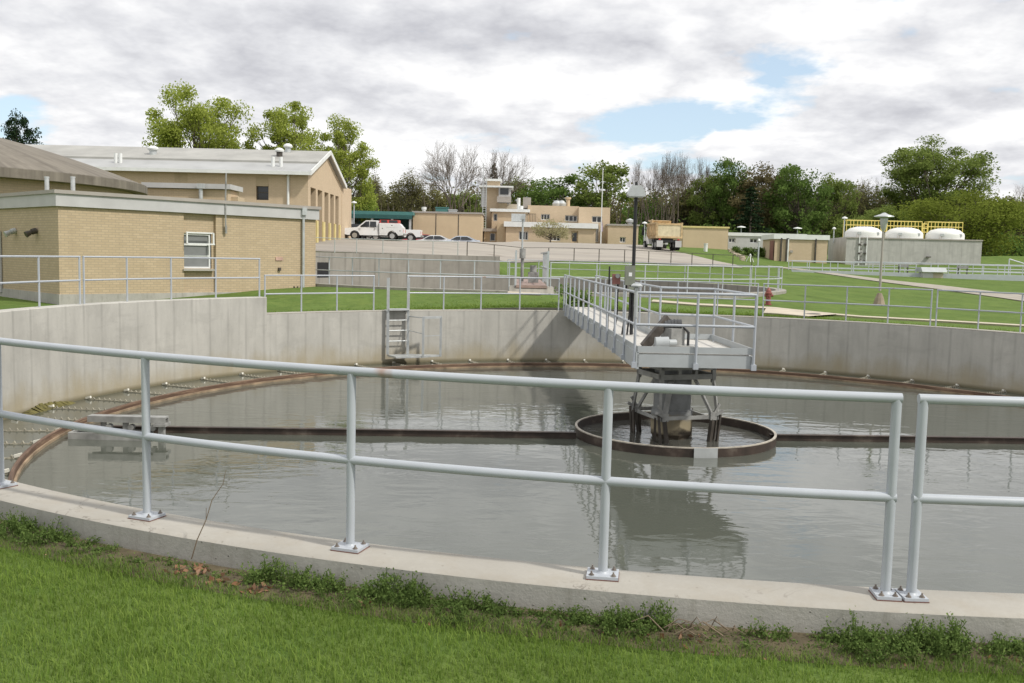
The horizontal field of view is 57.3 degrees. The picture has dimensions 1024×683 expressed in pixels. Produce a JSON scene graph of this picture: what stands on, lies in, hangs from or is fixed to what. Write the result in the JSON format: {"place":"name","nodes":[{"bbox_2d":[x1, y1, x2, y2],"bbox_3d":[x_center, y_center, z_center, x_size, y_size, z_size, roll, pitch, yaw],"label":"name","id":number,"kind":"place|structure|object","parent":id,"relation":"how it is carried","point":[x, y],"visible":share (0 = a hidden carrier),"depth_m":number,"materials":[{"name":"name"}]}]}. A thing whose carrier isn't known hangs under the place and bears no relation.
{"place":"outdoors","nodes":[
{"label":"outdoors","id":0,"kind":"place"},
{"bbox_2d":[0,246,1023,682],"bbox_3d":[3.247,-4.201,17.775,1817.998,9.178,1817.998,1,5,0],"label":"ground","id":1,"kind":"structure","parent":0,"point":[812,288],"depth_m":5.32,"materials":[{"name":"green plant"}]},
{"bbox_2d":[1,108,43,144],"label":"pine tree","id":2,"kind":"object","parent":1,"relation":"on","point":[13,134],"visible":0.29,"depth_m":90.18,"materials":[{"name":"green plant"}]},
{"bbox_2d":[0,138,147,194],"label":"building roof","id":3,"kind":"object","parent":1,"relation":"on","point":[24,168],"visible":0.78,"depth_m":42.64,"materials":[{"name":"beige metal"}]},
{"bbox_2d":[0,173,320,304],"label":"brick building","id":4,"kind":"structure","parent":1,"relation":"on","point":[278,239],"depth_m":32.83,"materials":[{"name":"brick"}]},
{"bbox_2d":[183,232,214,270],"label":"window","id":5,"kind":"structure","parent":4,"relation":"in","point":[195,245],"depth_m":34.03,"materials":[{"name":"white paint"}]},
{"bbox_2d":[25,144,351,242],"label":"garage building","id":6,"kind":"structure","parent":1,"relation":"on","point":[305,178],"depth_m":76.44,"materials":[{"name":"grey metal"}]},
{"bbox_2d":[257,185,268,199],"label":"window","id":7,"kind":"structure","parent":6,"relation":"in","point":[262,191],"depth_m":74.59,"materials":[{"name":"glass"}]},
{"bbox_2d":[141,182,244,201],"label":"outbuilding","id":8,"kind":"structure","parent":1,"relation":"on","point":[201,191],"depth_m":55.47,"materials":[{"name":"beige brick"}]},
{"bbox_2d":[142,78,255,149],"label":"maple tree","id":9,"kind":"object","parent":1,"relation":"on","point":[171,133],"visible":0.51,"depth_m":113.22,"materials":[{"name":"green plant"}]},
{"bbox_2d":[243,101,330,150],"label":"maple tree","id":10,"kind":"object","parent":1,"relation":"on","point":[279,124],"visible":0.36,"depth_m":117.68,"materials":[{"name":"green plant"}]},
{"bbox_2d":[315,113,379,223],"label":"maple tree","id":11,"kind":"object","parent":1,"relation":"on","point":[346,162],"visible":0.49,"depth_m":107.87,"materials":[{"name":"green plant"}]},
{"bbox_2d":[351,166,389,210],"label":"budding tree","id":12,"kind":"object","parent":1,"relation":"on","point":[377,186],"visible":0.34,"depth_m":148.18,"materials":[{"name":"green plant"}]},
{"bbox_2d":[377,185,408,211],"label":"leafy tree","id":13,"kind":"object","parent":1,"relation":"on","point":[391,206],"visible":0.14,"depth_m":153.66,"materials":[{"name":"green plant"}]},
{"bbox_2d":[386,163,435,211],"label":"budding tree","id":14,"kind":"object","parent":1,"relation":"on","point":[411,194],"visible":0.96,"depth_m":146.33,"materials":[{"name":"green plant"}]},
{"bbox_2d":[416,183,447,210],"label":"leafy tree","id":15,"kind":"object","parent":1,"relation":"on","point":[439,198],"visible":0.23,"depth_m":153.63,"materials":[{"name":"green plant"}]},
{"bbox_2d":[412,207,484,241],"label":"panel building","id":16,"kind":"structure","parent":1,"relation":"on","point":[447,222],"depth_m":109.23,"materials":[{"name":"beige metal"}]},
{"bbox_2d":[409,139,487,211],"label":"bare tree","id":17,"kind":"object","parent":1,"relation":"on","point":[442,170],"visible":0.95,"depth_m":138.24,"materials":[{"name":"grey plant"}]},
{"bbox_2d":[447,189,486,225],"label":"leafy tree","id":18,"kind":"object","parent":1,"relation":"on","point":[472,198],"visible":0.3,"depth_m":155.75,"materials":[{"name":"green plant"}]},
{"bbox_2d":[477,150,536,193],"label":"bare tree","id":19,"kind":"object","parent":1,"relation":"on","point":[503,177],"visible":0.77,"depth_m":144.80,"materials":[{"name":"grey plant"}]},
{"bbox_2d":[0,297,1023,642],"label":"settling tank","id":20,"kind":"object","parent":1,"relation":"on","point":[240,327],"visible":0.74,"depth_m":21.36,"materials":[{"name":"concrete"}]},
{"bbox_2d":[0,255,80,306],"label":"guard railing","id":21,"kind":"object","parent":20,"relation":"on","point":[41,281],"visible":1,"depth_m":19.83,"materials":[{"name":"grey metal"}]},
{"bbox_2d":[21,401,74,414],"bbox_3d":[-9.770,1.368,19.815,0.276,0.153,1.669,2,5,7],"label":"algae mat","id":22,"kind":"object","parent":20,"relation":"attached to","point":[41,406],"visible":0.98,"depth_m":19.73,"materials":[{"name":"green plant"}]},
{"bbox_2d":[68,414,170,440],"bbox_3d":[-7.090,1.644,16.973,1.700,0.600,0.480,1,5,0],"label":"scum trough","id":23,"kind":"object","parent":20,"relation":"attached to","point":[161,423],"visible":0.67,"depth_m":16.87,"materials":[{"name":"grey metal"}]},
{"bbox_2d":[82,256,259,303],"bbox_3d":[-8.572,-1.613,23.925,0.371,1.091,5.844,4,6,26],"label":"guard railing","id":24,"kind":"object","parent":20,"relation":"on","point":[127,278],"visible":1,"depth_m":23.91,"materials":[{"name":"grey metal"}]},
{"bbox_2d":[264,275,374,311],"bbox_3d":[-5.701,-1.439,27.896,3.728,1.091,0.179,-3,7,-42],"label":"guard railing","id":25,"kind":"object","parent":20,"relation":"on","point":[336,292],"visible":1,"depth_m":28.23,"materials":[{"name":"grey metal"}]},
{"bbox_2d":[385,278,441,357],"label":"ladder platform","id":26,"kind":"structure","parent":20,"relation":"attached to","point":[407,354],"depth_m":29.16,"materials":[{"name":"metal"}]},
{"bbox_2d":[0,338,902,601],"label":"guard railing","id":27,"kind":"object","parent":20,"relation":"on","point":[884,591],"visible":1,"depth_m":5.27,"materials":[{"name":"grey metal"}]},
{"bbox_2d":[407,275,559,310],"bbox_3d":[-0.908,-1.573,30.595,5.172,1.091,0.301,0,5,-18],"label":"guard railing","id":28,"kind":"object","parent":20,"relation":"on","point":[480,293],"visible":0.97,"depth_m":30.69,"materials":[{"name":"grey metal"}]},
{"bbox_2d":[3,361,1023,593],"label":"water","id":29,"kind":"structure","parent":20,"relation":"in","point":[969,548],"depth_m":14.58,"materials":[{"name":"grey liquid"}]},
{"bbox_2d":[72,367,1023,457],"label":"mechanism","id":30,"kind":"object","parent":20,"relation":"in","point":[672,416],"visible":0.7,"depth_m":17.82,"materials":[{"name":"metal"}]},
{"bbox_2d":[563,274,757,370],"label":"access bridge","id":31,"kind":"structure","parent":20,"relation":"on","point":[629,349],"depth_m":17.66,"materials":[{"name":"grey paint"}]},
{"bbox_2d":[608,266,620,330],"bbox_3d":[2.201,-0.889,20.275,0.253,1.465,0.170,1,5,0],"label":"switch box","id":32,"kind":"object","parent":31,"relation":"on","point":[615,278],"visible":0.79,"depth_m":20.24,"materials":[{"name":"grey metal"}]},
{"bbox_2d":[621,265,635,334],"bbox_3d":[2.503,-0.889,20.173,0.264,1.494,0.230,1,5,0],"label":"control box","id":33,"kind":"object","parent":31,"relation":"on","point":[629,278],"visible":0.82,"depth_m":20.10,"materials":[{"name":"white paint"}]},
{"bbox_2d":[626,182,645,334],"bbox_3d":[2.624,-1.782,20.179,0.380,3.270,0.320,1,5,0],"label":"lamp post","id":34,"kind":"object","parent":31,"relation":"on","point":[636,191],"visible":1,"depth_m":20.06,"materials":[{"name":"black metal"}]},
{"bbox_2d":[631,283,642,317],"bbox_3d":[2.166,-0.715,16.326,0.210,0.600,0.210,1,5,0],"label":"vent pipe","id":35,"kind":"object","parent":31,"relation":"attached to","point":[636,286],"visible":1,"depth_m":16.29,"materials":[{"name":"metal"}]},
{"bbox_2d":[640,315,694,346],"bbox_3d":[2.934,-0.149,17.258,1.134,0.649,0.770,1,5,0],"label":"drive unit","id":36,"kind":"object","parent":31,"relation":"on","point":[672,337],"visible":0.74,"depth_m":17.29,"materials":[{"name":"metal"}]},
{"bbox_2d":[640,280,758,316],"bbox_3d":[6.160,-1.443,30.963,3.843,1.091,0.187,3,5,13],"label":"guard railing","id":37,"kind":"object","parent":20,"relation":"on","point":[677,297],"visible":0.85,"depth_m":30.95,"materials":[{"name":"grey metal"}]},
{"bbox_2d":[762,283,932,325],"bbox_3d":[10.342,-1.181,29.140,5.092,1.091,0.293,5,6,33],"label":"guard railing","id":38,"kind":"object","parent":20,"relation":"on","point":[846,303],"visible":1,"depth_m":29.18,"materials":[{"name":"grey metal"}]},
{"bbox_2d":[894,394,1023,602],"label":"guard railing","id":39,"kind":"object","parent":20,"relation":"on","point":[911,593],"visible":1,"depth_m":4.91,"materials":[{"name":"grey metal"}]},
{"bbox_2d":[935,289,1023,332],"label":"guard railing","id":40,"kind":"object","parent":20,"relation":"on","point":[979,310],"visible":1,"depth_m":26.65,"materials":[{"name":"grey metal"}]},
{"bbox_2d":[503,176,540,205],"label":"leafy tree","id":41,"kind":"object","parent":1,"relation":"on","point":[513,200],"visible":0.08,"depth_m":149.60,"materials":[{"name":"green plant"}]},
{"bbox_2d":[316,239,741,267],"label":"parking lot","id":42,"kind":"structure","parent":1,"relation":"on","point":[561,251],"depth_m":81.75,"materials":[{"name":"grey concrete"}]},
{"bbox_2d":[345,220,406,239],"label":"utility pickup","id":43,"kind":"object","parent":42,"relation":"on","point":[383,228],"visible":0.95,"depth_m":90.50,"materials":[{"name":"white paint"}]},
{"bbox_2d":[351,211,414,239],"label":"carport","id":44,"kind":"object","parent":42,"relation":"on","point":[405,219],"visible":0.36,"depth_m":107.18,"materials":[{"name":"teal metal"}]},
{"bbox_2d":[316,237,457,254],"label":"guard railing","id":45,"kind":"object","parent":42,"relation":"on","point":[387,239],"visible":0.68,"depth_m":68.83,"materials":[{"name":"metal"}]},
{"bbox_2d":[368,230,423,239],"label":"pickup truck","id":46,"kind":"object","parent":42,"relation":"on","point":[416,234],"visible":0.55,"depth_m":97.48,"materials":[{"name":"white paint"}]},
{"bbox_2d":[467,241,751,267],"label":"guard railing","id":47,"kind":"object","parent":42,"relation":"on","point":[610,249],"visible":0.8,"depth_m":75.93,"materials":[{"name":"metal"}]},
{"bbox_2d":[642,219,682,250],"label":"dump truck","id":48,"kind":"object","parent":42,"relation":"on","point":[660,234],"visible":0.97,"depth_m":89.46,"materials":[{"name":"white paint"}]},
{"bbox_2d":[509,248,553,293],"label":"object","id":49,"kind":"structure","parent":1,"relation":"on","point":[534,285],"depth_m":35.91,"materials":[{"name":"concrete"}]},
{"bbox_2d":[479,163,609,243],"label":"control building","id":50,"kind":"structure","parent":1,"relation":"on","point":[503,221],"depth_m":115.33,"materials":[{"name":"beige brick"}]},
{"bbox_2d":[315,252,785,316],"bbox_3d":[0.543,-2.293,47.385,25.580,3.960,25.560,1,5,0],"label":"tank","id":51,"kind":"object","parent":1,"relation":"on","point":[398,281],"visible":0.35,"depth_m":56.55,"materials":[{"name":"concrete"}]},
{"bbox_2d":[316,256,515,290],"bbox_3d":[-4.269,-2.662,36.211,9.257,1.091,0.928,4,6,23],"label":"guard railing","id":52,"kind":"object","parent":51,"relation":"on","point":[408,272],"visible":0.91,"depth_m":35.47,"materials":[{"name":"grey metal"}]},
{"bbox_2d":[507,259,751,285],"bbox_3d":[7.167,-4.202,56.111,16.365,1.091,3.063,5,6,36],"label":"guard railing","id":53,"kind":"object","parent":51,"relation":"on","point":[569,269],"visible":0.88,"depth_m":57.14,"materials":[{"name":"grey metal"}]},
{"bbox_2d":[550,262,782,292],"bbox_3d":[8.841,-2.789,40.948,4.290,1.091,18.863,5,7,37],"label":"guard railing","id":54,"kind":"object","parent":51,"relation":"on","point":[749,279],"visible":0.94,"depth_m":36.49,"materials":[{"name":"grey metal"}]},
{"bbox_2d":[531,217,573,241],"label":"flowering tree","id":55,"kind":"object","parent":1,"relation":"on","point":[555,232],"visible":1,"depth_m":104.46,"materials":[{"name":"grey plant"}]},
{"bbox_2d":[512,173,598,206],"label":"leafy tree","id":56,"kind":"object","parent":1,"relation":"on","point":[546,197],"visible":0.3,"depth_m":137.84,"materials":[{"name":"green plant"}]},
{"bbox_2d":[554,283,592,306],"bbox_3d":[2.135,-1.553,31.894,1.418,0.887,1.703,1,5,0],"label":"grass clump","id":57,"kind":"object","parent":1,"relation":"on","point":[576,294],"visible":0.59,"depth_m":31.71,"materials":[{"name":"green plant"}]},
{"bbox_2d":[569,159,633,215],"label":"leafy tree","id":58,"kind":"object","parent":1,"relation":"on","point":[612,174],"visible":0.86,"depth_m":131.32,"materials":[{"name":"green plant"}]},
{"bbox_2d":[367,179,849,244],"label":"woodland stems","id":59,"kind":"object","parent":1,"relation":"on","point":[640,223],"visible":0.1,"depth_m":147.75,"materials":[{"name":"brown plant"}]},
{"bbox_2d":[605,218,639,244],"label":"tan building","id":60,"kind":"structure","parent":1,"relation":"on","point":[619,233],"depth_m":113.28,"materials":[{"name":"brick"}]},
{"bbox_2d":[270,297,1023,331],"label":"grass fringe","id":61,"kind":"object","parent":1,"relation":"on","point":[561,305],"depth_m":31.12,"materials":[{"name":"green plant"}]},
{"bbox_2d":[629,192,669,244],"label":"leafy tree","id":62,"kind":"object","parent":1,"relation":"on","point":[638,206],"visible":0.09,"depth_m":155.51,"materials":[{"name":"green plant"}]},
{"bbox_2d":[625,161,674,222],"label":"bare tree","id":63,"kind":"object","parent":1,"relation":"on","point":[653,183],"visible":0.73,"depth_m":148.75,"materials":[{"name":"grey plant"}]},
{"bbox_2d":[657,150,691,220],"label":"bare tree","id":64,"kind":"object","parent":1,"relation":"on","point":[671,176],"visible":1,"depth_m":143.32,"materials":[{"name":"grey plant"}]},
{"bbox_2d":[662,189,707,225],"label":"leafy tree","id":65,"kind":"object","parent":1,"relation":"on","point":[683,204],"visible":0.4,"depth_m":148.07,"materials":[{"name":"green plant"}]},
{"bbox_2d":[353,175,1023,255],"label":"woods","id":66,"kind":"object","parent":1,"relation":"on","point":[613,218],"visible":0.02,"depth_m":161.78,"materials":[{"name":"green plant"}]},
{"bbox_2d":[674,155,713,224],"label":"bare tree","id":67,"kind":"object","parent":1,"relation":"on","point":[701,171],"visible":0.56,"depth_m":148.46,"materials":[{"name":"grey plant"}]},
{"bbox_2d":[673,226,729,249],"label":"plain tan building","id":68,"kind":"structure","parent":1,"relation":"on","point":[713,237],"depth_m":111.29,"materials":[{"name":"yellow paint"}]},
{"bbox_2d":[684,171,730,225],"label":"leafy tree","id":69,"kind":"object","parent":1,"relation":"on","point":[692,202],"visible":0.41,"depth_m":145.30,"materials":[{"name":"green plant"}]},
{"bbox_2d":[702,156,762,231],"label":"leafy tree","id":70,"kind":"object","parent":1,"relation":"on","point":[727,164],"visible":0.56,"depth_m":142.65,"materials":[{"name":"green plant"}]},
{"bbox_2d":[728,186,770,232],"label":"spruce tree","id":71,"kind":"object","parent":1,"relation":"on","point":[748,210],"visible":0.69,"depth_m":126.70,"materials":[{"name":"green plant"}]},
{"bbox_2d":[484,218,1023,255],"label":"undergrowth","id":72,"kind":"object","parent":1,"relation":"on","point":[1019,249],"visible":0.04,"depth_m":130.56,"materials":[{"name":"green plant"}]},
{"bbox_2d":[727,161,792,232],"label":"budding tree","id":73,"kind":"object","parent":1,"relation":"on","point":[766,179],"visible":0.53,"depth_m":139.21,"materials":[{"name":"green plant"}]},
{"bbox_2d":[728,232,806,250],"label":"site trailer","id":74,"kind":"object","parent":1,"relation":"on","point":[747,240],"visible":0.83,"depth_m":117.28,"materials":[{"name":"white paint"}]},
{"bbox_2d":[761,234,829,262],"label":"tan pump house","id":75,"kind":"structure","parent":1,"relation":"on","point":[784,247],"depth_m":94.47,"materials":[{"name":"brick"}]},
{"bbox_2d":[759,163,834,234],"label":"leafy tree","id":76,"kind":"object","parent":1,"relation":"on","point":[812,218],"visible":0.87,"depth_m":134.78,"materials":[{"name":"green plant"}]},
{"bbox_2d":[764,307,835,317],"bbox_3d":[9.392,-0.942,31.622,2.441,0.236,2.204,5,6,35],"label":"concrete apron","id":77,"kind":"object","parent":1,"relation":"on","point":[780,311],"visible":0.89,"depth_m":31.41,"materials":[{"name":"beige concrete"}]},
{"bbox_2d":[616,188,1021,255],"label":"woods edge","id":78,"kind":"object","parent":1,"relation":"on","point":[625,213],"visible":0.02,"depth_m":150.42,"materials":[{"name":"green plant"}]},
{"bbox_2d":[813,172,861,247],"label":"leafy tree","id":79,"kind":"object","parent":1,"relation":"on","point":[839,186],"visible":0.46,"depth_m":139.07,"materials":[{"name":"green plant"}]},
{"bbox_2d":[651,299,1023,326],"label":"concrete walk","id":80,"kind":"structure","parent":1,"relation":"on","point":[837,314],"depth_m":31.57,"materials":[{"name":"beige concrete"}]},
{"bbox_2d":[828,216,873,237],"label":"leafy tree","id":81,"kind":"object","parent":1,"relation":"on","point":[839,232],"visible":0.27,"depth_m":120.48,"materials":[{"name":"green plant"}]},
{"bbox_2d":[827,179,884,222],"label":"budding tree","id":82,"kind":"object","parent":1,"relation":"on","point":[862,208],"visible":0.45,"depth_m":147.59,"materials":[{"name":"green plant"}]},
{"bbox_2d":[841,178,893,214],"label":"bare tree","id":83,"kind":"object","parent":1,"relation":"on","point":[871,191],"visible":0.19,"depth_m":156.68,"materials":[{"name":"grey plant"}]},
{"bbox_2d":[854,204,912,236],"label":"leafy tree","id":84,"kind":"object","parent":1,"relation":"on","point":[886,209],"visible":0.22,"depth_m":125.60,"materials":[{"name":"green plant"}]},
{"bbox_2d":[873,213,893,304],"bbox_3d":[16.129,-3.586,40.854,0.840,4.046,0.840,1,5,0],"label":"lawn lamp","id":85,"kind":"object","parent":1,"relation":"on","point":[879,298],"visible":0.96,"depth_m":40.79,"materials":[{"name":"grey metal"}]},
{"bbox_2d":[827,237,982,264],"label":"concrete basin","id":86,"kind":"object","parent":1,"relation":"on","point":[912,250],"visible":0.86,"depth_m":94.49,"materials":[{"name":"grey concrete"}]},
{"bbox_2d":[843,220,879,230],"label":"yellow railing","id":87,"kind":"object","parent":86,"relation":"on","point":[864,225],"visible":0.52,"depth_m":98.11,"materials":[{"name":"metal"}]},
{"bbox_2d":[844,227,881,237],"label":"white tank","id":88,"kind":"object","parent":86,"relation":"on","point":[864,232],"visible":0.94,"depth_m":94.89,"materials":[{"name":"metal"}]},
{"bbox_2d":[884,227,922,238],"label":"white tank","id":89,"kind":"object","parent":86,"relation":"on","point":[902,232],"visible":0.95,"depth_m":94.90,"materials":[{"name":"metal"}]},
{"bbox_2d":[925,228,964,239],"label":"white tank","id":90,"kind":"object","parent":86,"relation":"on","point":[943,233],"visible":0.94,"depth_m":94.93,"materials":[{"name":"metal"}]},
{"bbox_2d":[792,270,1023,280],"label":"channel tank","id":91,"kind":"object","parent":1,"relation":"on","point":[989,277],"visible":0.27,"depth_m":73.34,"materials":[{"name":"grey concrete"}]},
{"bbox_2d":[791,261,916,272],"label":"channel railing","id":92,"kind":"object","parent":91,"relation":"on","point":[868,269],"visible":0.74,"depth_m":74.74,"materials":[{"name":"grey metal"}]},
{"bbox_2d":[788,260,1023,274],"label":"channel railing","id":93,"kind":"object","parent":91,"relation":"on","point":[851,268],"visible":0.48,"depth_m":77.46,"materials":[{"name":"grey metal"}]},
{"bbox_2d":[916,267,946,277],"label":"instrument hood","id":94,"kind":"object","parent":91,"relation":"attached to","point":[930,272],"visible":0.76,"depth_m":73.16,"materials":[{"name":"metal"}]},
{"bbox_2d":[853,261,1023,274],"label":"channel railing","id":95,"kind":"object","parent":91,"relation":"on","point":[1010,269],"visible":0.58,"depth_m":74.88,"materials":[{"name":"grey metal"}]},
{"bbox_2d":[948,264,1023,275],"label":"channel railing","id":96,"kind":"object","parent":91,"relation":"on","point":[997,272],"visible":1,"depth_m":72.79,"materials":[{"name":"grey metal"}]},
{"bbox_2d":[870,134,1000,228],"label":"cottonwood tree","id":97,"kind":"object","parent":1,"relation":"on","point":[927,161],"visible":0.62,"depth_m":145.56,"materials":[{"name":"green plant"}]},
{"bbox_2d":[891,185,1023,255],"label":"willow tree","id":98,"kind":"object","parent":1,"relation":"on","point":[992,213],"visible":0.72,"depth_m":113.44,"materials":[{"name":"green plant"}]},
{"bbox_2d":[981,196,1023,254],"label":"leafy tree","id":99,"kind":"object","parent":1,"relation":"on","point":[1018,233],"visible":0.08,"depth_m":138.34,"materials":[{"name":"green plant"}]},
{"bbox_2d":[0,520,1023,674],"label":"soil","id":100,"kind":"structure","parent":0,"point":[802,638],"depth_m":4.89,"materials":[{"name":"brown soil"}]},
{"bbox_2d":[0,506,1023,668],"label":"weeds","id":101,"kind":"object","parent":100,"relation":"on","point":[909,642],"visible":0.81,"depth_m":4.93,"materials":[{"name":"green plant"}]},
{"bbox_2d":[45,554,1018,665],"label":"dead leaves","id":102,"kind":"object","parent":100,"relation":"on","point":[211,578],"visible":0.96,"depth_m":5.38,"materials":[{"name":"brown plant"}]},
{"bbox_2d":[631,615,745,638],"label":"dry twigs","id":103,"kind":"object","parent":100,"relation":"on","point":[703,622],"visible":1,"depth_m":4.76,"materials":[{"name":"brown plant"}]},
{"bbox_2d":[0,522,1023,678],"bbox_3d":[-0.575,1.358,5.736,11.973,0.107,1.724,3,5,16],"label":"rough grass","id":104,"kind":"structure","parent":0,"point":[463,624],"depth_m":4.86,"materials":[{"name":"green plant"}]},
{"bbox_2d":[0,0,1023,229],"label":"sky","id":105,"kind":"structure","parent":0,"point":[837,87],"materials":[{"name":"white"}]},
{"bbox_2d":[580,419,768,446],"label":"churning water","id":106,"kind":"structure","parent":0,"point":[730,436],"depth_m":18.42,"materials":[{"name":"grey liquid"}]},
{"bbox_2d":[768,265,1023,301],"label":"gravel path","id":107,"kind":"structure","parent":0,"point":[1016,297],"depth_m":59.20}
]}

